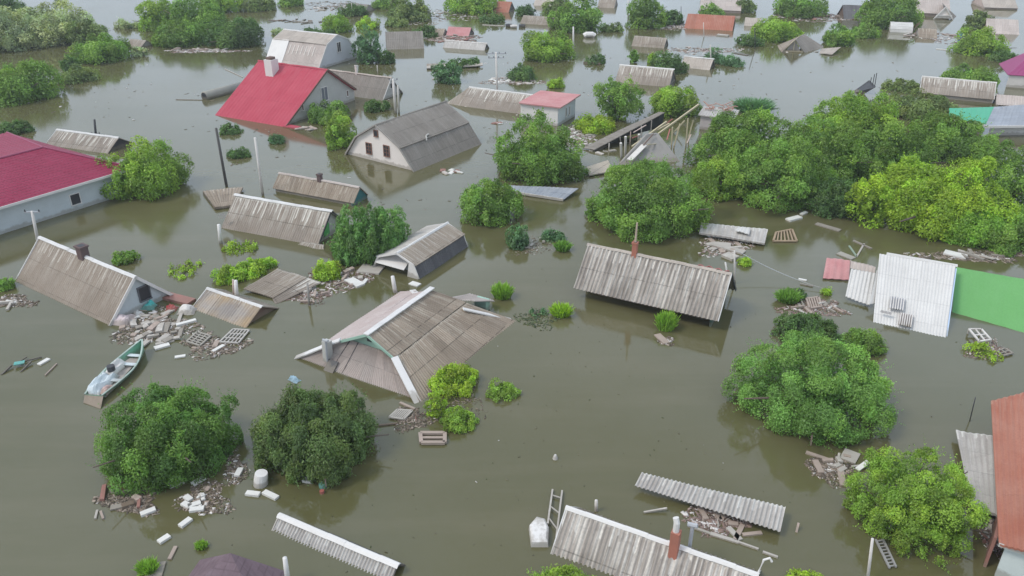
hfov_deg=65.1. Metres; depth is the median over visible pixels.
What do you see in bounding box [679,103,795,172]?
leafy tree
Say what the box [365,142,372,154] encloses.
window
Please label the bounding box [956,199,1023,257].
leafy tree
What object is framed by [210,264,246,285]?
weeds
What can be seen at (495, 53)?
utility pole
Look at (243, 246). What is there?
weeds
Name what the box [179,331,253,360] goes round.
floating litter
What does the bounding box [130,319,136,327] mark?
floating scrap
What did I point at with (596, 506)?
post
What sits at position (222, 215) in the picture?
satellite dish
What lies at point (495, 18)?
weeds
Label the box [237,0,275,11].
bush
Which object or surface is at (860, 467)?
plank
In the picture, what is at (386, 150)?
window
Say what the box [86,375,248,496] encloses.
leafy tree
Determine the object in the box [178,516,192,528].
foam block
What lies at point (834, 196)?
leafy tree
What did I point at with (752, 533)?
plank
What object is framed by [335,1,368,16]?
bush
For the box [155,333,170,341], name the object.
floating scrap
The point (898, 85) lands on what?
bush
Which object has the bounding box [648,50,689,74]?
bush
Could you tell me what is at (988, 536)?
floating litter
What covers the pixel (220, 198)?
sunken roof
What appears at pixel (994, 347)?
floating litter
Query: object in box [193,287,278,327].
shed
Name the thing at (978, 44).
bush
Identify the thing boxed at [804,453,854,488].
floating litter
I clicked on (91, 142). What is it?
flooded house
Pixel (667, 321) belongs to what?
grass tuft
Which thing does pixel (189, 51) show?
floating litter
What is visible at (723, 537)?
pipe
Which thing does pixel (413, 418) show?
floating litter
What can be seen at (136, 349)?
rowing boat
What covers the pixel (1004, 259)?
floating litter
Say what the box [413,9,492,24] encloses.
floating litter
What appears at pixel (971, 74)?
bush
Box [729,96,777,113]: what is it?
grass tuft
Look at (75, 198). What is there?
window
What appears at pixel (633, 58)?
bush
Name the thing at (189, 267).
weeds
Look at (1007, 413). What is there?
house
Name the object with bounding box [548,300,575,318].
grass tuft
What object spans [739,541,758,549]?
pipe
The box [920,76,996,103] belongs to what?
flooded house
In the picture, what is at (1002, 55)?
weeds
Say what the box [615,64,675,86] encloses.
shed
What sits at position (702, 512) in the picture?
plank
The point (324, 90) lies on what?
window
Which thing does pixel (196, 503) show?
foam block
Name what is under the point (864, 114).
leafy tree
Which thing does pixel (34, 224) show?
utility pole
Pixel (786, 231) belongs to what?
pallet
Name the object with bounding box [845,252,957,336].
white roof building
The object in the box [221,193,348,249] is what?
flooded house
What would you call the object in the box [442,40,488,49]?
shed
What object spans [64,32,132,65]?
bush
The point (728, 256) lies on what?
panel
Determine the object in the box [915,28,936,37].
shed
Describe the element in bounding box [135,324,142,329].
floating scrap
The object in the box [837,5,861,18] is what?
shed
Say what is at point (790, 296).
grass tuft
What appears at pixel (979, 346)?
weeds
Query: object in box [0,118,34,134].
bush
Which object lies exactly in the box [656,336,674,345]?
floating litter
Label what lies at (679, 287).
flooded house
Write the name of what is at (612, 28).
weeds
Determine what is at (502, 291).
grass tuft
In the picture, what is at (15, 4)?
leafy tree
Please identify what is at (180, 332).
floating scrap
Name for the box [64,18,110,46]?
bush
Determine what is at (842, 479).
plank
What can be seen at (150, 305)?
turquoise sheet
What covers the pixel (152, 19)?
leafy tree
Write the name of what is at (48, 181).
house
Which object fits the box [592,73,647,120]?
leafy tree
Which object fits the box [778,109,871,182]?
leafy tree
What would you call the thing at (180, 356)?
foam block
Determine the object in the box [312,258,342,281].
weeds
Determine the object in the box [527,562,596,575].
bush
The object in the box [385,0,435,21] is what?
bush
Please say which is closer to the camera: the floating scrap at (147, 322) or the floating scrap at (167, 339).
the floating scrap at (167, 339)
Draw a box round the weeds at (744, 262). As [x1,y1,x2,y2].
[737,256,753,267]
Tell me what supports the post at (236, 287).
in the water
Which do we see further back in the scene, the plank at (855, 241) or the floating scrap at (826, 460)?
the plank at (855, 241)
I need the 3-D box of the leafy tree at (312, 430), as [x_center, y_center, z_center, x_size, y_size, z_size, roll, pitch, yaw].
[-9.678,6.891,39.798,7.150,4.029,7.325,0,28,0]
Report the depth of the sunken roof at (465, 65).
117.23 m
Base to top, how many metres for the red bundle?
0.463 m
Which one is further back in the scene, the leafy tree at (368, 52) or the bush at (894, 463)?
the leafy tree at (368, 52)
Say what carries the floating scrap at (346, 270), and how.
on the water
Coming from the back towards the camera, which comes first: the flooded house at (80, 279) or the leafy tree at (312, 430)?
the flooded house at (80, 279)
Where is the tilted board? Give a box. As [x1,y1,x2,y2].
[854,73,876,93]
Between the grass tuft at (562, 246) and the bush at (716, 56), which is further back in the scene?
the bush at (716, 56)
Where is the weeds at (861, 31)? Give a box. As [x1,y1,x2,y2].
[850,22,883,38]
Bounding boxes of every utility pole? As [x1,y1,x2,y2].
[24,209,39,240]
[91,119,99,133]
[215,128,227,186]
[254,137,263,195]
[389,78,396,112]
[397,85,399,113]
[486,52,506,89]
[866,538,873,575]
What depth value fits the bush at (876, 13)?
145.23 m
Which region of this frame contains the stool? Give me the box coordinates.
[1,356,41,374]
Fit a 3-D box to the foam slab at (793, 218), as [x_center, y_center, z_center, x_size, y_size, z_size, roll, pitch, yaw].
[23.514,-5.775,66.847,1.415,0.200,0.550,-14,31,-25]
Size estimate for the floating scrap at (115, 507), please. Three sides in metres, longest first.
0.849 x 0.272 x 0.087 m
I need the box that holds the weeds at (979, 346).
[962,339,1004,362]
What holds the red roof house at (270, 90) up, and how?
on the water
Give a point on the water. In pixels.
(628, 392)
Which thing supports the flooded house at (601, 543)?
on the water
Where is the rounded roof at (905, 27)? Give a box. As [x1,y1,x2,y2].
[887,21,919,32]
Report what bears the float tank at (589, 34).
on the water
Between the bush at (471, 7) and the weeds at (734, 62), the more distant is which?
the bush at (471, 7)
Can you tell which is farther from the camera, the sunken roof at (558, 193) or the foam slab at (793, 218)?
the sunken roof at (558, 193)
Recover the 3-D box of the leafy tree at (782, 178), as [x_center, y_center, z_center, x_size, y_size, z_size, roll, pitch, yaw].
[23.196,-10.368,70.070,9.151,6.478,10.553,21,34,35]
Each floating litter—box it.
[0,294,38,306]
[92,487,159,517]
[109,305,205,344]
[165,49,252,52]
[173,478,235,515]
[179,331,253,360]
[221,448,249,485]
[283,287,331,305]
[302,1,375,11]
[308,268,374,293]
[394,404,440,432]
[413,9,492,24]
[423,34,481,41]
[436,372,485,418]
[480,77,545,84]
[507,235,552,255]
[513,311,559,330]
[565,125,597,145]
[650,24,686,29]
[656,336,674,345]
[666,47,743,54]
[681,504,752,538]
[698,236,755,257]
[773,13,857,21]
[774,299,852,315]
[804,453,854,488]
[903,250,1023,263]
[909,32,999,43]
[963,337,1009,359]
[977,514,1001,557]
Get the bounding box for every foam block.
[140,506,155,516]
[154,342,169,350]
[157,533,170,544]
[175,354,185,358]
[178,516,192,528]
[180,500,191,508]
[183,494,193,501]
[188,500,200,507]
[189,505,204,512]
[191,476,205,485]
[211,344,224,351]
[234,467,243,476]
[245,490,260,496]
[262,489,278,500]
[408,281,420,286]
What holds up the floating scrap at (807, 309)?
on the water
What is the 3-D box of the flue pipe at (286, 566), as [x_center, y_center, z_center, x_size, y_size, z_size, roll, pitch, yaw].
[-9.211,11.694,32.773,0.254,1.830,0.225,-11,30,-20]
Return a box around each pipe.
[282,556,289,575]
[688,527,710,534]
[710,532,738,543]
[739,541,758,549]
[763,550,777,557]
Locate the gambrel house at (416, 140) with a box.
[345,100,481,171]
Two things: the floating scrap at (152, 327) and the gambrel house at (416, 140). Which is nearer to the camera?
the floating scrap at (152, 327)
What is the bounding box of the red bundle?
[166,304,178,311]
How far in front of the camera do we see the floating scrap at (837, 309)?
53.01 m
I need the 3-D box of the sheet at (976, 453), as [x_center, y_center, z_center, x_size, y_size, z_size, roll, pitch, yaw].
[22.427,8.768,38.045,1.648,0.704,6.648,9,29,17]
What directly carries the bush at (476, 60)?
on the water
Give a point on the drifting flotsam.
(394, 116)
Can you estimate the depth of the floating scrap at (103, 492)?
37.38 m
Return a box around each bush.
[0,55,64,107]
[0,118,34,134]
[0,277,16,291]
[58,55,80,71]
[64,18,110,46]
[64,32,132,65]
[131,46,148,56]
[151,18,208,47]
[202,15,264,48]
[218,122,243,134]
[225,146,251,158]
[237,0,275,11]
[268,132,285,144]
[277,0,304,6]
[306,99,350,124]
[320,13,354,32]
[332,243,362,266]
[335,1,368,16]
[355,15,380,29]
[364,99,391,112]
[371,0,401,9]
[377,49,395,63]
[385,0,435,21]
[423,389,447,418]
[425,361,479,398]
[439,405,479,433]
[442,0,504,14]
[465,56,479,64]
[505,62,537,81]
[514,3,536,16]
[519,28,576,62]
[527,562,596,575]
[545,77,565,87]
[572,112,615,134]
[584,203,602,222]
[627,49,641,62]
[647,51,654,63]
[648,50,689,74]
[661,9,683,24]
[697,1,725,14]
[701,45,724,62]
[735,0,757,12]
[749,15,803,42]
[769,310,840,347]
[821,23,857,46]
[839,326,889,356]
[853,0,924,29]
[869,454,907,479]
[880,85,960,121]
[881,77,919,92]
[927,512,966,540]
[939,62,1000,86]
[947,25,1011,56]
[962,9,995,29]
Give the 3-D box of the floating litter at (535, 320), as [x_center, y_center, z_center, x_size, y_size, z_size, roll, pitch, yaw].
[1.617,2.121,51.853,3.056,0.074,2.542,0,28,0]
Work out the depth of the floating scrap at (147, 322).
51.28 m
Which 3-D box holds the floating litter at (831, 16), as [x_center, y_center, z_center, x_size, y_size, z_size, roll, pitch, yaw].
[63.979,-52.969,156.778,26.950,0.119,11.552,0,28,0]
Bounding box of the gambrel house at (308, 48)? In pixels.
[267,29,357,67]
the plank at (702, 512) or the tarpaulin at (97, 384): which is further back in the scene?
the tarpaulin at (97, 384)
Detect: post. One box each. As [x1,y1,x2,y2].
[217,224,222,243]
[234,280,238,295]
[306,283,310,305]
[391,275,396,292]
[594,499,597,511]
[734,250,735,283]
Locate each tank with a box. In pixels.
[201,82,240,99]
[583,32,595,37]
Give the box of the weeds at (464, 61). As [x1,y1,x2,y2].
[448,58,473,67]
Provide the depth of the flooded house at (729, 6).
162.13 m
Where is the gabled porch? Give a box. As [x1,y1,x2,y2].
[933,3,955,19]
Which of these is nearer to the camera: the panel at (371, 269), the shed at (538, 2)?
the panel at (371, 269)
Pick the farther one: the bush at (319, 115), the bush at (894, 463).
the bush at (319, 115)
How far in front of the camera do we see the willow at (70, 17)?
133.31 m
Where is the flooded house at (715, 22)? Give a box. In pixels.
[684,14,734,30]
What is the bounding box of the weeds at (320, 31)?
[303,25,333,33]
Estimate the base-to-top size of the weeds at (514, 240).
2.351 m
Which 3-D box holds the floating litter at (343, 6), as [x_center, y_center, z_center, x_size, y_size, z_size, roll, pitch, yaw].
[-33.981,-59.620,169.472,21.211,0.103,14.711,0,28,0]
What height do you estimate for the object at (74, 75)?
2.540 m
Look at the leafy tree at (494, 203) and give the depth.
65.52 m
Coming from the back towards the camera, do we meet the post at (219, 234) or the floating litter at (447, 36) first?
the floating litter at (447, 36)
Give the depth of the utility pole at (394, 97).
94.67 m
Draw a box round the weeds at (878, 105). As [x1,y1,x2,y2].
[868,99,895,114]
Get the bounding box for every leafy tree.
[0,0,25,13]
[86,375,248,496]
[94,135,194,201]
[134,0,178,31]
[164,0,227,33]
[193,0,243,11]
[242,381,388,488]
[323,110,357,150]
[323,200,411,265]
[349,24,382,64]
[430,60,462,84]
[456,177,528,227]
[486,106,590,186]
[537,0,569,15]
[543,0,605,33]
[584,153,718,245]
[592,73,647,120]
[624,0,669,28]
[648,85,701,118]
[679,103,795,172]
[684,151,754,201]
[720,321,905,451]
[726,134,840,214]
[772,0,829,18]
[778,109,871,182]
[803,89,901,144]
[803,176,877,219]
[828,119,946,181]
[840,437,991,574]
[844,173,894,229]
[862,147,1023,241]
[897,108,1003,169]
[923,203,1022,250]
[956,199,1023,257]
[963,139,1023,208]
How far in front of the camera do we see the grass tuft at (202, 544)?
34.48 m
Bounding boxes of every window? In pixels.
[69,192,81,206]
[320,86,328,101]
[336,41,341,52]
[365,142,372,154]
[373,130,377,137]
[383,144,389,157]
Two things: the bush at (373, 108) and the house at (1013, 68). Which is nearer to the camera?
the bush at (373, 108)
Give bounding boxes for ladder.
[547,489,562,537]
[875,539,896,568]
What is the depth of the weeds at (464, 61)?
117.13 m
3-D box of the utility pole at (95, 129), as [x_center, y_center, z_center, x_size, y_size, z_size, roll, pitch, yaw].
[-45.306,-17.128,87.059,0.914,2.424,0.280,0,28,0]
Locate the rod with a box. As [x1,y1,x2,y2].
[969,397,975,421]
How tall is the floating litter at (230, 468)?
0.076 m
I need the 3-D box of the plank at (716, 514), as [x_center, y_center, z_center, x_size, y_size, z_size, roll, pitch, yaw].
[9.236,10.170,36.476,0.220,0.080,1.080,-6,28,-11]
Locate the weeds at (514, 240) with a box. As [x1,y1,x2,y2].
[504,223,528,250]
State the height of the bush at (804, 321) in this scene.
1.985 m
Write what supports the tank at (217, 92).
on the water
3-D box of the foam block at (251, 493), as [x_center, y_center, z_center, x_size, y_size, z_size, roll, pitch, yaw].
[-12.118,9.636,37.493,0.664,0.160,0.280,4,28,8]
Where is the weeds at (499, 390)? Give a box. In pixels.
[485,377,521,402]
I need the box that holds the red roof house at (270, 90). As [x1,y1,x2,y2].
[215,56,356,128]
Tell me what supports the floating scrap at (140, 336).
on the water
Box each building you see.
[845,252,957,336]
[916,0,949,16]
[949,105,1023,134]
[952,267,1023,331]
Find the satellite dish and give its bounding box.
[219,213,225,218]
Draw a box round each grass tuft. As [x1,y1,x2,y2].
[131,554,159,575]
[194,538,209,549]
[490,280,515,299]
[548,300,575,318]
[552,240,573,251]
[654,308,681,331]
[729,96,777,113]
[772,286,804,303]
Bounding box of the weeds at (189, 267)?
[167,258,204,279]
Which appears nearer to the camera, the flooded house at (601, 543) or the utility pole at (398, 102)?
the flooded house at (601, 543)
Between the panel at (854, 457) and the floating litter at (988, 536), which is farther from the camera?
the panel at (854, 457)
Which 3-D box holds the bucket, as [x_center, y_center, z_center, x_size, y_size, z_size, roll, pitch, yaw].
[-22.979,4.579,45.920,0.418,0.300,0.440,0,28,0]
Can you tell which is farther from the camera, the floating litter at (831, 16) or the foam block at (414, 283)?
the floating litter at (831, 16)
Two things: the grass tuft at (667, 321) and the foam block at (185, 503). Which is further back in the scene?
the grass tuft at (667, 321)
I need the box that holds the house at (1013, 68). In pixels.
[999,53,1023,87]
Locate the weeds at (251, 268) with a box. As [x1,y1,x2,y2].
[235,257,266,279]
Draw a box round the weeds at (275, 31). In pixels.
[270,27,282,34]
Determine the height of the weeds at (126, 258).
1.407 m
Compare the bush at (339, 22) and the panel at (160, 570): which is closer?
the panel at (160, 570)
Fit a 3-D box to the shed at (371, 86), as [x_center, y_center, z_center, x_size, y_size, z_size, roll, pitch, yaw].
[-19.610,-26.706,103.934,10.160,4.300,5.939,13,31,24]
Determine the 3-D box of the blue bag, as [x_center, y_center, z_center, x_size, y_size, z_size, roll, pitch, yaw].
[-12.453,5.200,45.833,0.742,0.262,0.439,18,32,30]
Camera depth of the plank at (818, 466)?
39.15 m
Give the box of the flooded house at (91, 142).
[46,129,131,153]
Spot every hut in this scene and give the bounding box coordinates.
[519,90,580,125]
[698,101,739,130]
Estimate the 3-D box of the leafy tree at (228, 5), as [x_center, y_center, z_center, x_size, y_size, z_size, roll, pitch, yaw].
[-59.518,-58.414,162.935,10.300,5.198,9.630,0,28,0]
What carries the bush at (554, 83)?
on the water
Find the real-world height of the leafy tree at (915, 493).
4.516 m
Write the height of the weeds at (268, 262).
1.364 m
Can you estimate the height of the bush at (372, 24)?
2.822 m
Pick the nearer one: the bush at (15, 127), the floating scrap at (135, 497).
the floating scrap at (135, 497)
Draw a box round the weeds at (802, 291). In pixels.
[784,287,806,299]
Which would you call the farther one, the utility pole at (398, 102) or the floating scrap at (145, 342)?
the utility pole at (398, 102)
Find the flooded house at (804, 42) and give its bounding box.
[777,34,822,52]
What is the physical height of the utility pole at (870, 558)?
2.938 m
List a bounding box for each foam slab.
[345,277,364,287]
[785,215,802,221]
[943,250,967,258]
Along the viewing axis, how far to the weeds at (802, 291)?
54.92 m
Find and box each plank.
[37,358,50,365]
[176,318,196,326]
[212,340,219,347]
[399,402,415,409]
[654,333,669,344]
[697,506,708,519]
[711,510,721,519]
[726,526,742,540]
[728,521,738,525]
[733,240,744,249]
[733,523,744,539]
[742,531,762,536]
[805,451,827,458]
[812,460,824,472]
[837,464,845,486]
[853,240,871,248]
[855,460,868,471]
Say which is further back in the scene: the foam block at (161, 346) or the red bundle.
the red bundle
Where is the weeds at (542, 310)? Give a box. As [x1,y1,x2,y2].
[529,305,547,318]
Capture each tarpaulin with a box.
[84,371,118,394]
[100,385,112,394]
[106,358,126,374]
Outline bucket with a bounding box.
[106,364,115,371]
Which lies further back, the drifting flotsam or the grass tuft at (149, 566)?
the drifting flotsam
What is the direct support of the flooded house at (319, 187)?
on the water
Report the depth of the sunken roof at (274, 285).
55.50 m
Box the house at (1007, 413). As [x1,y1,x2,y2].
[983,392,1023,575]
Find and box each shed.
[129,39,151,47]
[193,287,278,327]
[329,65,402,100]
[353,3,374,10]
[373,222,467,278]
[427,28,446,35]
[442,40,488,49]
[446,26,473,35]
[520,15,567,25]
[534,0,553,5]
[597,0,617,7]
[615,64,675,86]
[631,36,667,47]
[682,56,714,69]
[744,17,761,25]
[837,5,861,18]
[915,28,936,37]
[993,94,1023,106]
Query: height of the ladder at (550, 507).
0.180 m
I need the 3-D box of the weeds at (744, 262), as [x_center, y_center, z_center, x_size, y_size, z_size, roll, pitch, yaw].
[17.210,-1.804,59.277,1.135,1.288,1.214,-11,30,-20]
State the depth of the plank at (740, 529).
35.32 m
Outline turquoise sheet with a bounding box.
[140,300,156,310]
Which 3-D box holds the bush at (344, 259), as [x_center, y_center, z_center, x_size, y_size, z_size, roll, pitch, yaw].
[-12.176,-2.452,59.632,2.341,2.105,2.621,-20,34,-33]
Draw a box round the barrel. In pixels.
[254,469,267,488]
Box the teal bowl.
[319,482,326,488]
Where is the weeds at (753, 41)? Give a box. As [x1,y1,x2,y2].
[734,33,765,46]
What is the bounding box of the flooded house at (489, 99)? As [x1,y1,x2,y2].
[447,86,532,113]
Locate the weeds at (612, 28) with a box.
[602,22,624,32]
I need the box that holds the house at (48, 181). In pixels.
[0,131,125,234]
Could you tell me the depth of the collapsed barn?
81.44 m
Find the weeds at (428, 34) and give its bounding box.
[412,24,438,37]
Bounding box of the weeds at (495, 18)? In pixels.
[479,11,505,24]
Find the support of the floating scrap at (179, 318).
on the water
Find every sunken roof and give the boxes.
[203,187,242,209]
[243,268,321,303]
[271,512,404,575]
[427,63,482,68]
[494,1,514,12]
[501,184,578,200]
[699,222,767,244]
[819,47,840,54]
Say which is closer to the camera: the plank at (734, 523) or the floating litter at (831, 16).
the plank at (734, 523)
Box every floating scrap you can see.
[6,300,12,310]
[99,484,106,500]
[110,503,129,510]
[121,500,134,508]
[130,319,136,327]
[131,494,142,501]
[134,330,152,340]
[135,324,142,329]
[137,495,140,507]
[141,320,151,324]
[143,340,150,346]
[146,321,160,330]
[155,322,164,332]
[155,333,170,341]
[160,309,174,314]
[161,336,173,342]
[162,322,170,332]
[176,313,182,322]
[177,328,183,336]
[343,267,354,272]
[713,241,730,245]
[804,306,813,314]
[822,458,833,462]
[831,305,843,312]
[835,456,842,463]
[837,466,846,471]
[965,251,984,259]
[979,254,995,259]
[991,254,1004,256]
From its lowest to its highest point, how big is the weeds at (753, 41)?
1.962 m
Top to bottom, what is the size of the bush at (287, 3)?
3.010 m
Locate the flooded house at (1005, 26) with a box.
[984,18,1018,34]
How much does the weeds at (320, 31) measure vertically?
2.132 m
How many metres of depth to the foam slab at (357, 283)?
56.42 m
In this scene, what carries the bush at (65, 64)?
on the water
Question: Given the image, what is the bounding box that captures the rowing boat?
[83,339,144,408]
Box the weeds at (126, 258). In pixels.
[110,250,140,265]
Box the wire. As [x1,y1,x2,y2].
[736,250,831,290]
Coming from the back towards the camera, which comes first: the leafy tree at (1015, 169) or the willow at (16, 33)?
the willow at (16, 33)
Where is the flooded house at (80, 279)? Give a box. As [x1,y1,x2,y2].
[15,236,173,325]
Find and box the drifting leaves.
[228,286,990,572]
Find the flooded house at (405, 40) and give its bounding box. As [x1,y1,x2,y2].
[385,31,423,49]
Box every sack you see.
[108,314,136,325]
[177,304,196,314]
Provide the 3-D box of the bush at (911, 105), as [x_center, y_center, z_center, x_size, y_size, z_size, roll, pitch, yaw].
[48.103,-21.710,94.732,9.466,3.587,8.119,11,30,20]
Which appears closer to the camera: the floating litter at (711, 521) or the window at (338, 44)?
the floating litter at (711, 521)
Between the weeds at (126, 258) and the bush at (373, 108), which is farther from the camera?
the bush at (373, 108)
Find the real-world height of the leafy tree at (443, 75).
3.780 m
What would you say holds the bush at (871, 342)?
on the water
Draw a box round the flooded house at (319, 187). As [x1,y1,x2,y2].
[273,172,367,205]
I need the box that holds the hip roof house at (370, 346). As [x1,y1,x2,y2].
[294,286,514,403]
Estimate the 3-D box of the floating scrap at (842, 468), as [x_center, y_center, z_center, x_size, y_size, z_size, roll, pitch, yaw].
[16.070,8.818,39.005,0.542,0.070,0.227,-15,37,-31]
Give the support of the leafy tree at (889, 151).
on the water
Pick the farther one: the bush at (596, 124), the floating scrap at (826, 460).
the bush at (596, 124)
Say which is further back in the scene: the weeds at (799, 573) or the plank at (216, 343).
the plank at (216, 343)
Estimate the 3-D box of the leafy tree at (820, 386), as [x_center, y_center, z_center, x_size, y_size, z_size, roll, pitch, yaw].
[15.927,4.597,42.544,9.175,5.528,9.031,0,28,0]
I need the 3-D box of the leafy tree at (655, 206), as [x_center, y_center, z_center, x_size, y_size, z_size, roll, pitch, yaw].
[11.421,-7.646,65.131,10.539,6.278,11.418,14,31,25]
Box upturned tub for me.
[529,517,548,546]
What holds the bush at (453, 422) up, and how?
on the water
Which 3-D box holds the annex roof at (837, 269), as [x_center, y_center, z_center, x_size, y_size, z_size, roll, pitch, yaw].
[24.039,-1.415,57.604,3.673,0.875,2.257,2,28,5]
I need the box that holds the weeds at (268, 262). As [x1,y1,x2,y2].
[257,256,278,268]
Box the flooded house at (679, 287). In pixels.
[574,222,736,326]
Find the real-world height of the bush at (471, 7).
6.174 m
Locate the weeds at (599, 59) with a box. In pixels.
[584,52,605,64]
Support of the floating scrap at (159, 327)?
on the floating litter at (114, 334)
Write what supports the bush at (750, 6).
on the water
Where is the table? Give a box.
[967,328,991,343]
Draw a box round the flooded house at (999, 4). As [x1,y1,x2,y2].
[972,0,1017,9]
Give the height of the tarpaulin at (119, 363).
0.636 m
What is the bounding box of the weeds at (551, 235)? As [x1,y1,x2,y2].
[538,226,567,242]
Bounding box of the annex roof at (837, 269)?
[823,258,875,279]
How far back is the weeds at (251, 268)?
57.48 m
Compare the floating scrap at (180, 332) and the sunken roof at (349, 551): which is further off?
the floating scrap at (180, 332)
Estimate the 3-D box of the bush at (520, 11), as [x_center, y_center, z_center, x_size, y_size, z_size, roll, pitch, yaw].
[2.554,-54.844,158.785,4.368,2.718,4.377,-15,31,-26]
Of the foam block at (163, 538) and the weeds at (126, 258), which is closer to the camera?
the foam block at (163, 538)
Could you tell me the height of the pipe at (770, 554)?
0.080 m
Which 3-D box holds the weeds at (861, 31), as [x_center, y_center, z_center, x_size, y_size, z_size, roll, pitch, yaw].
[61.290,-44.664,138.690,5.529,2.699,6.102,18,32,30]
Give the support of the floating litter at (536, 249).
on the water
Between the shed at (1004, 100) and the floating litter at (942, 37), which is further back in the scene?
the floating litter at (942, 37)
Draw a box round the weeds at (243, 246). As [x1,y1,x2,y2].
[221,239,258,255]
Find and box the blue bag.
[288,376,301,383]
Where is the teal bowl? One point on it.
(321, 486)
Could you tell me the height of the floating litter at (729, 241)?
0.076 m
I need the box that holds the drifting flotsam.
[51,42,912,209]
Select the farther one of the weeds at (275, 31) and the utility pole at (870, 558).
the weeds at (275, 31)
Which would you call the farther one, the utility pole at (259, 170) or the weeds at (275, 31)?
the weeds at (275, 31)
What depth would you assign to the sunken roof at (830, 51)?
126.34 m
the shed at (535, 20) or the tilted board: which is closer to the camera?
the tilted board
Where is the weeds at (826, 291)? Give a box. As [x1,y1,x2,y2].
[820,286,832,295]
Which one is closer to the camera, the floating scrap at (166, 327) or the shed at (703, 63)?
the floating scrap at (166, 327)
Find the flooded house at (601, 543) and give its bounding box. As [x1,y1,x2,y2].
[550,505,772,575]
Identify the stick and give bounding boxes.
[167,546,177,559]
[644,507,666,513]
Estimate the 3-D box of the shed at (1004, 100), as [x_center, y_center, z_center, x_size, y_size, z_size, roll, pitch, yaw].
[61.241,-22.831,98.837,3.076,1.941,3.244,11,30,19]
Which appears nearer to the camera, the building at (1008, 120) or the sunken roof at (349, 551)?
the sunken roof at (349, 551)
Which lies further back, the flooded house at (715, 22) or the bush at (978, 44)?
the flooded house at (715, 22)
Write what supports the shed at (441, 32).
on the water
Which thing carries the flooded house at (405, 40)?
on the water
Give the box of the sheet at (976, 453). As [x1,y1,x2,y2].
[956,430,996,516]
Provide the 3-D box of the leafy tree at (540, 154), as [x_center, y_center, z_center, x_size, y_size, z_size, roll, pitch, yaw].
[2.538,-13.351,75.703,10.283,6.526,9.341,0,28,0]
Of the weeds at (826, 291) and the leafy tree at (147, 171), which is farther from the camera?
the leafy tree at (147, 171)
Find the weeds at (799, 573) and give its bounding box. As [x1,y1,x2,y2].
[785,567,823,575]
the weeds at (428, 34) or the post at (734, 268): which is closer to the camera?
the post at (734, 268)
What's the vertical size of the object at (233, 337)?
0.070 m
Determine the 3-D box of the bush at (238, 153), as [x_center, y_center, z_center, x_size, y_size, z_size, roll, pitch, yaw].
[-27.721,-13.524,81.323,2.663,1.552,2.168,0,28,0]
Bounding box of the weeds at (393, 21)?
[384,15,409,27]
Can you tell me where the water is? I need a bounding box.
[0,0,1023,575]
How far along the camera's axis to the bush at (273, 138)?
85.06 m
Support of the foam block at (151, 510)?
on the water
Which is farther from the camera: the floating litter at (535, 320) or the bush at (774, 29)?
the bush at (774, 29)
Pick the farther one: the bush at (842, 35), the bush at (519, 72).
the bush at (842, 35)
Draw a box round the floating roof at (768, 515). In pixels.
[635,472,799,531]
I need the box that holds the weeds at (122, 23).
[113,17,138,29]
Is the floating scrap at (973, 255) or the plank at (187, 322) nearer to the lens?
the plank at (187, 322)
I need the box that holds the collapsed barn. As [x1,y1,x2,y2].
[583,104,698,175]
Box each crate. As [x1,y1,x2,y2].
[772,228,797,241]
[996,348,1013,355]
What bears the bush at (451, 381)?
on the water
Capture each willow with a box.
[0,5,66,51]
[20,0,96,45]
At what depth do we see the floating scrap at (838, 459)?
39.47 m
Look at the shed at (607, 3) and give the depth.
167.90 m
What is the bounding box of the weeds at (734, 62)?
[716,53,745,67]
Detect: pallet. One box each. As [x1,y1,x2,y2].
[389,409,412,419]
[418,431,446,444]
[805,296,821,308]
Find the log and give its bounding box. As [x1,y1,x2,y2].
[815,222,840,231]
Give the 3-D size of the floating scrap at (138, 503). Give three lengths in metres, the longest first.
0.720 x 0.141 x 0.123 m
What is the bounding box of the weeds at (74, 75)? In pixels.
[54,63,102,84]
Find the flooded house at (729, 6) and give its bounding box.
[700,0,741,12]
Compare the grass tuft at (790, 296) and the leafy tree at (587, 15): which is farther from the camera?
the leafy tree at (587, 15)
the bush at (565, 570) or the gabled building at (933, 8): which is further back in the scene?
the gabled building at (933, 8)
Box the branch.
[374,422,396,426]
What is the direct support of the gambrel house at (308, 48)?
on the water
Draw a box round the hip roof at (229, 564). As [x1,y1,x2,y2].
[189,553,283,575]
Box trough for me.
[162,292,195,304]
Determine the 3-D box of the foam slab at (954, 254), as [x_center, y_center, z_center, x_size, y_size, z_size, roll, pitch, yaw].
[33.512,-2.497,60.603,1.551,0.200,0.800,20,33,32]
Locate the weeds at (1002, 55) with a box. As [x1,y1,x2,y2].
[988,48,1018,61]
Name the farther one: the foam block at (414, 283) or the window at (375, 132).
the window at (375, 132)
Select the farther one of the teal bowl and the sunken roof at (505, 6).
the sunken roof at (505, 6)
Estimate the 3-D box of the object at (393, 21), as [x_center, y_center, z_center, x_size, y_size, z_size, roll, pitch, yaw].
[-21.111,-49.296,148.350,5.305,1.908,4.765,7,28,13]
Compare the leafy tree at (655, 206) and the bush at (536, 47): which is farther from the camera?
the bush at (536, 47)
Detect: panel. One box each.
[145,561,165,575]
[357,264,384,274]
[710,243,745,254]
[721,252,739,260]
[836,252,855,259]
[840,448,859,463]
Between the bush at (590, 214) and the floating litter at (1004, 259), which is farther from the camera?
the bush at (590, 214)

